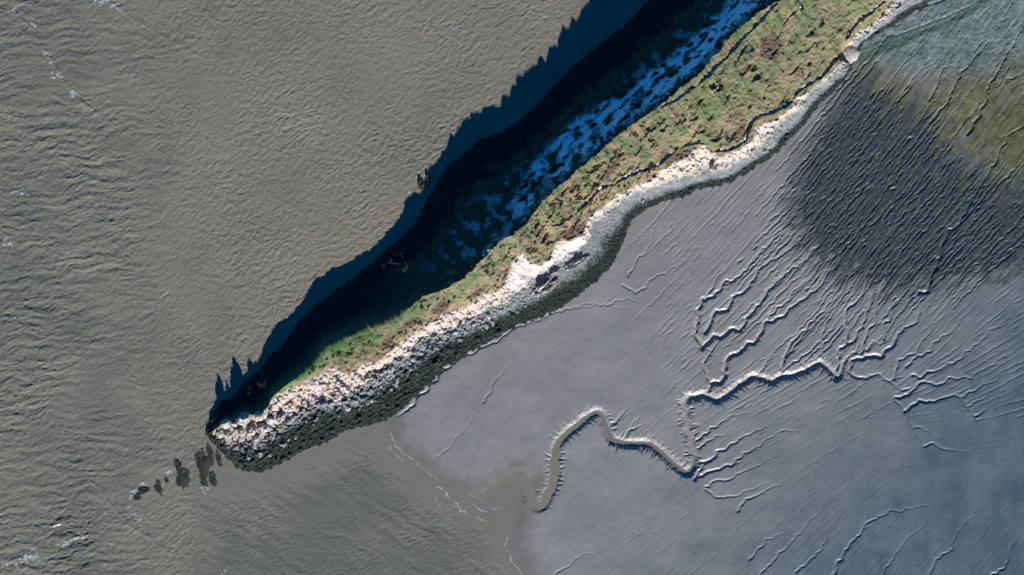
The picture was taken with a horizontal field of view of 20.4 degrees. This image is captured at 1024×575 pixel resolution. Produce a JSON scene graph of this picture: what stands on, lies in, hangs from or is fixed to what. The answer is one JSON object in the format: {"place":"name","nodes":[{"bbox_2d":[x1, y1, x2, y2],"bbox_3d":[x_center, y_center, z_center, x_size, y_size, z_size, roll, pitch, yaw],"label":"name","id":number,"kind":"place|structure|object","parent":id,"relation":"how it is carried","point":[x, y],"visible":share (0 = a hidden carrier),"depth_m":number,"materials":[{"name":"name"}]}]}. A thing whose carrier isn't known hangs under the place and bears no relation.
{"place":"outdoors","nodes":[
{"label":"outdoors","id":0,"kind":"place"},
{"bbox_2d":[0,0,713,574],"bbox_3d":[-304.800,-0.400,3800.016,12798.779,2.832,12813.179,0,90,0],"label":"sea","id":1,"kind":"structure","parent":0,"point":[206,210],"depth_m":3800.00,"materials":[{"name":"liquid"}]},
{"bbox_2d":[133,492,140,499],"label":"sea rock","id":2,"kind":"object","parent":1,"relation":"in","point":[137,496],"visible":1,"depth_m":3799.45,"materials":[{"name":"grey stone"}]},
{"bbox_2d":[138,487,148,494],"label":"sea rock","id":3,"kind":"object","parent":1,"relation":"in","point":[143,490],"visible":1,"depth_m":3799.27,"materials":[{"name":"grey stone"}]},
{"bbox_2d":[154,481,162,495],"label":"sea rock","id":4,"kind":"object","parent":1,"relation":"in","point":[158,488],"visible":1,"depth_m":3799.34,"materials":[{"name":"grey stone"}]},
{"bbox_2d":[174,459,181,471],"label":"sea rock","id":5,"kind":"object","parent":1,"relation":"in","point":[178,465],"visible":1,"depth_m":3799.34,"materials":[{"name":"grey stone"}]},
{"bbox_2d":[176,467,190,488],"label":"sea rock","id":6,"kind":"object","parent":1,"relation":"in","point":[183,479],"visible":1,"depth_m":3799.40,"materials":[{"name":"grey stone"}]},
{"bbox_2d":[194,447,211,476],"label":"sea rock","id":7,"kind":"object","parent":1,"relation":"in","point":[203,463],"visible":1,"depth_m":3799.43,"materials":[{"name":"grey stone"}]},
{"bbox_2d":[199,473,208,486],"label":"sea rock","id":8,"kind":"object","parent":1,"relation":"in","point":[203,481],"visible":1,"depth_m":3799.39,"materials":[{"name":"grey stone"}]},
{"bbox_2d":[206,443,213,466],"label":"sea rock","id":9,"kind":"object","parent":1,"relation":"in","point":[209,451],"visible":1,"depth_m":3799.24,"materials":[{"name":"grey stone"}]},
{"bbox_2d":[209,472,216,486],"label":"sea rock","id":10,"kind":"object","parent":1,"relation":"in","point":[212,479],"visible":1,"depth_m":3799.41,"materials":[{"name":"grey stone"}]},
{"bbox_2d":[214,450,221,465],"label":"sea rock","id":11,"kind":"object","parent":1,"relation":"in","point":[218,457],"visible":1,"depth_m":3799.43,"materials":[{"name":"grey stone"}]},
{"bbox_2d":[1,0,522,574],"bbox_3d":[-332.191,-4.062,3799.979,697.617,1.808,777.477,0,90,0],"label":"foam","id":12,"kind":"object","parent":1,"relation":"on","point":[73,94],"visible":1,"depth_m":3799.88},
{"bbox_2d":[417,179,425,189],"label":"sea stack","id":13,"kind":"object","parent":1,"relation":"in","point":[421,184],"visible":1,"depth_m":3797.40,"materials":[{"name":"stone"}]},
{"bbox_2d":[205,0,931,472],"bbox_3d":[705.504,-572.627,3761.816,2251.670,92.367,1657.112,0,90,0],"label":"headland","id":14,"kind":"structure","parent":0,"point":[457,234],"depth_m":3771.24,"materials":[{"name":"green plant"}]},
{"bbox_2d":[220,419,231,429],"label":"limestone block","id":15,"kind":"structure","parent":14,"relation":"on","point":[225,424],"depth_m":3782.24,"materials":[{"name":"beige stone"}]},
{"bbox_2d":[223,431,231,438],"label":"limestone block","id":16,"kind":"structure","parent":14,"relation":"on","point":[228,434],"depth_m":3789.48,"materials":[{"name":"white stone"}]},
{"bbox_2d":[238,428,244,436],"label":"limestone block","id":17,"kind":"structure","parent":14,"relation":"on","point":[241,432],"depth_m":3788.81,"materials":[{"name":"white stone"}]},
{"bbox_2d":[237,412,251,425],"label":"limestone block","id":18,"kind":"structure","parent":14,"relation":"on","point":[244,418],"depth_m":3777.78,"materials":[{"name":"beige stone"}]},
{"bbox_2d":[246,426,256,434],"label":"limestone block","id":19,"kind":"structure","parent":14,"relation":"on","point":[252,430],"depth_m":3786.21,"materials":[{"name":"white stone"}]},
{"bbox_2d":[250,435,259,444],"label":"limestone block","id":20,"kind":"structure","parent":14,"relation":"on","point":[255,440],"depth_m":3790.97,"materials":[{"name":"white stone"}]},
{"bbox_2d":[255,410,264,420],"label":"limestone block","id":21,"kind":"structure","parent":14,"relation":"on","point":[259,415],"depth_m":3778.40,"materials":[{"name":"beige stone"}]},
{"bbox_2d":[256,422,267,433],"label":"limestone block","id":22,"kind":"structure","parent":14,"relation":"on","point":[262,428],"depth_m":3786.24,"materials":[{"name":"beige stone"}]},
{"bbox_2d":[265,416,274,422],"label":"limestone block","id":23,"kind":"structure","parent":14,"relation":"on","point":[269,419],"depth_m":3782.05,"materials":[{"name":"beige stone"}]},
{"bbox_2d":[275,413,285,421],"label":"limestone block","id":24,"kind":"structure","parent":14,"relation":"on","point":[280,417],"depth_m":3785.29,"materials":[{"name":"beige stone"}]},
{"bbox_2d":[516,196,525,202],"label":"gorse thicket","id":25,"kind":"object","parent":14,"relation":"on","point":[522,198],"visible":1,"depth_m":3756.93,"materials":[{"name":"green plant"}]},
{"bbox_2d":[518,183,528,189],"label":"gorse thicket","id":26,"kind":"object","parent":14,"relation":"on","point":[524,186],"visible":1,"depth_m":3762.20,"materials":[{"name":"green plant"}]},
{"bbox_2d":[530,181,539,187],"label":"gorse thicket","id":27,"kind":"object","parent":14,"relation":"on","point":[535,185],"visible":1,"depth_m":3756.50,"materials":[{"name":"green plant"}]},
{"bbox_2d":[529,279,558,296],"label":"rock outcrop","id":28,"kind":"object","parent":14,"relation":"on","point":[543,288],"visible":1,"depth_m":3787.43,"materials":[{"name":"stone"}]},
{"bbox_2d":[545,267,560,279],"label":"rock outcrop","id":29,"kind":"object","parent":14,"relation":"on","point":[552,275],"visible":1,"depth_m":3789.24,"materials":[{"name":"stone"}]},
{"bbox_2d":[549,161,564,173],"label":"gorse thicket","id":30,"kind":"object","parent":14,"relation":"on","point":[557,166],"visible":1,"depth_m":3755.76,"materials":[{"name":"green plant"}]},
{"bbox_2d":[563,254,591,271],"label":"rock outcrop","id":31,"kind":"object","parent":14,"relation":"on","point":[573,264],"visible":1,"depth_m":3789.02,"materials":[{"name":"stone"}]},
{"bbox_2d":[578,186,607,212],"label":"hedge","id":32,"kind":"object","parent":14,"relation":"on","point":[593,197],"visible":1,"depth_m":3755.09,"materials":[{"name":"green plant"}]},
{"bbox_2d":[634,99,644,108],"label":"gorse thicket","id":33,"kind":"object","parent":14,"relation":"on","point":[637,104],"visible":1,"depth_m":3743.09,"materials":[{"name":"green plant"}]},
{"bbox_2d":[617,155,672,182],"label":"hedge","id":34,"kind":"object","parent":14,"relation":"on","point":[666,159],"visible":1,"depth_m":3755.93,"materials":[{"name":"green plant"}]},
{"bbox_2d":[645,89,652,96],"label":"gorse thicket","id":35,"kind":"object","parent":14,"relation":"on","point":[649,92],"visible":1,"depth_m":3746.37,"materials":[{"name":"green plant"}]},
{"bbox_2d":[664,89,692,106],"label":"hedge","id":36,"kind":"object","parent":14,"relation":"on","point":[679,98],"visible":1,"depth_m":3725.61,"materials":[{"name":"green plant"}]},
{"bbox_2d":[709,160,716,171],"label":"rock outcrop","id":37,"kind":"object","parent":14,"relation":"on","point":[713,167],"visible":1,"depth_m":3782.78,"materials":[{"name":"stone"}]},
{"bbox_2d":[701,60,724,82],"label":"hedge","id":38,"kind":"object","parent":14,"relation":"on","point":[705,79],"visible":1,"depth_m":3724.70,"materials":[{"name":"green plant"}]},
{"bbox_2d":[729,33,748,55],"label":"hedge","id":39,"kind":"object","parent":14,"relation":"on","point":[738,45],"visible":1,"depth_m":3724.89,"materials":[{"name":"green plant"}]},
{"bbox_2d":[719,103,791,152],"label":"hedge","id":40,"kind":"object","parent":14,"relation":"on","point":[752,126],"visible":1,"depth_m":3759.40,"materials":[{"name":"green plant"}]},
{"bbox_2d":[754,5,775,28],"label":"hedge","id":41,"kind":"object","parent":14,"relation":"on","point":[765,17],"visible":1,"depth_m":3720.82,"materials":[{"name":"green plant"}]},
{"bbox_2d":[794,79,820,97],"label":"hedge","id":42,"kind":"object","parent":14,"relation":"on","point":[806,87],"visible":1,"depth_m":3766.15,"materials":[{"name":"green plant"}]},
{"bbox_2d":[822,60,837,76],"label":"hedge","id":43,"kind":"object","parent":14,"relation":"on","point":[830,68],"visible":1,"depth_m":3769.98,"materials":[{"name":"green plant"}]},
{"bbox_2d":[842,46,859,63],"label":"boulder","id":44,"kind":"object","parent":14,"relation":"on","point":[851,54],"visible":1,"depth_m":3792.71,"materials":[{"name":"beige stone"}]},
{"bbox_2d":[845,3,882,40],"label":"hedge","id":45,"kind":"object","parent":14,"relation":"on","point":[861,20],"visible":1,"depth_m":3773.37,"materials":[{"name":"green plant"}]},
{"bbox_2d":[239,0,1023,574],"bbox_3d":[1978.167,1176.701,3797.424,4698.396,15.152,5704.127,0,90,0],"label":"mudflat","id":46,"kind":"structure","parent":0,"point":[829,298],"depth_m":3796.52,"materials":[{"name":"grey soil"}]}
]}

